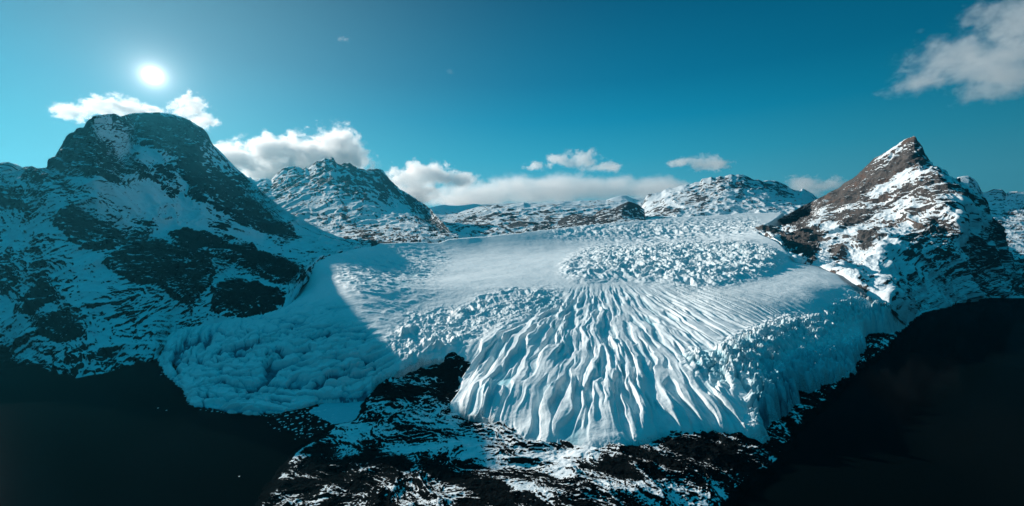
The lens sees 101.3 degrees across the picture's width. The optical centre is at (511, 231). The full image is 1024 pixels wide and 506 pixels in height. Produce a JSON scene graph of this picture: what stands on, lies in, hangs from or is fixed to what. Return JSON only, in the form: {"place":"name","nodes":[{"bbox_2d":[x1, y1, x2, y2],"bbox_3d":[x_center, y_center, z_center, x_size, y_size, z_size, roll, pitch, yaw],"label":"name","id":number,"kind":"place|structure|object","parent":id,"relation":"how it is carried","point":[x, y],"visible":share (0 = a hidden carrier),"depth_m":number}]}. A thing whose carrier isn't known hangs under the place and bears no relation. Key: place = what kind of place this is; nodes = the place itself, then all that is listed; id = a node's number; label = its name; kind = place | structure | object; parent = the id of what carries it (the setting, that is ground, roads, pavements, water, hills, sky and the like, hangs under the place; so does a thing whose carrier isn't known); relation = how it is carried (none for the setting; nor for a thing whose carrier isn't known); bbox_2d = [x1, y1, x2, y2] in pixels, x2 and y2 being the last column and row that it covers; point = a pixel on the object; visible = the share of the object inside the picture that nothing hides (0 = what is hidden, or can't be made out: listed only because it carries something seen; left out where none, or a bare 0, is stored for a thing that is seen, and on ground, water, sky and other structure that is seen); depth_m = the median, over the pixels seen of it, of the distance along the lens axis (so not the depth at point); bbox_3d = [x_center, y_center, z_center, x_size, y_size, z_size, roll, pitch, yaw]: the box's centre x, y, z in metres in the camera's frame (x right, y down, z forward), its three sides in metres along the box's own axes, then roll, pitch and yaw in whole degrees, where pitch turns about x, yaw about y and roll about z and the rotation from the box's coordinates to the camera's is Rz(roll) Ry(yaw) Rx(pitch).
{"place":"outdoors","nodes":[
{"label":"outdoors","id":0,"kind":"place"},
{"bbox_2d":[0,112,370,377],"bbox_3d":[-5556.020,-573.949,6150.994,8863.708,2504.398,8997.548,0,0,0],"label":"mountain","id":1,"kind":"structure","parent":0,"point":[131,239],"depth_m":2667.83},
{"bbox_2d":[248,157,457,245],"bbox_3d":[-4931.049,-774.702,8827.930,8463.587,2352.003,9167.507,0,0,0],"label":"mountain","id":2,"kind":"structure","parent":0,"point":[351,203],"depth_m":8894.49},
{"bbox_2d":[0,297,1023,505],"bbox_3d":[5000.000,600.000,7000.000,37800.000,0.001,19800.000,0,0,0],"label":"water","id":3,"kind":"structure","parent":0,"point":[928,410],"depth_m":1229.87},
{"bbox_2d":[308,401,363,423],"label":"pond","id":4,"kind":"structure","parent":3,"relation":"on","point":[345,412],"depth_m":1398.55},
{"bbox_2d":[0,0,1023,207],"label":"sky","id":5,"kind":"structure","parent":0,"point":[457,102]},
{"bbox_2d":[435,202,612,237],"bbox_3d":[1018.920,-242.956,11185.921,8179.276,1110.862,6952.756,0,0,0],"label":"mountain","id":6,"kind":"structure","parent":0,"point":[490,220],"depth_m":9855.76},
{"bbox_2d":[157,213,908,447],"bbox_3d":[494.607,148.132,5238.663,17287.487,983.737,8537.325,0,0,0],"label":"glacier","id":7,"kind":"object","parent":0,"point":[635,333],"visible":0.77,"depth_m":1829.32},
{"bbox_2d":[430,196,644,214],"bbox_3d":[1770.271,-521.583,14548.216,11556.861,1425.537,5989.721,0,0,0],"label":"mountain","id":8,"kind":"structure","parent":0,"point":[613,202],"depth_m":14090.81},
{"bbox_2d":[255,318,916,505],"bbox_3d":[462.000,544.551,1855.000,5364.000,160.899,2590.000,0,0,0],"label":"rocky shore","id":9,"kind":"structure","parent":0,"point":[410,439],"depth_m":1031.71},
{"bbox_2d":[548,202,644,228],"bbox_3d":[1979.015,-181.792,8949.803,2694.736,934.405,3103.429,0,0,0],"label":"mountain","id":10,"kind":"structure","parent":0,"point":[627,211],"depth_m":8602.60},
{"bbox_2d":[642,174,817,220],"bbox_3d":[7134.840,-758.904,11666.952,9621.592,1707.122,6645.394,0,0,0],"label":"mountain","id":11,"kind":"structure","parent":0,"point":[728,194],"depth_m":10234.46},
{"bbox_2d":[752,136,1023,324],"bbox_3d":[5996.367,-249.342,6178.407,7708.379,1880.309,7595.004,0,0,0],"label":"mountain","id":12,"kind":"structure","parent":0,"point":[908,230],"depth_m":3960.60},
{"bbox_2d":[957,176,1023,258],"bbox_3d":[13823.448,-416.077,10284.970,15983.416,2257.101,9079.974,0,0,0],"label":"mountain","id":13,"kind":"structure","parent":0,"point":[1007,211],"depth_m":9313.29}
]}

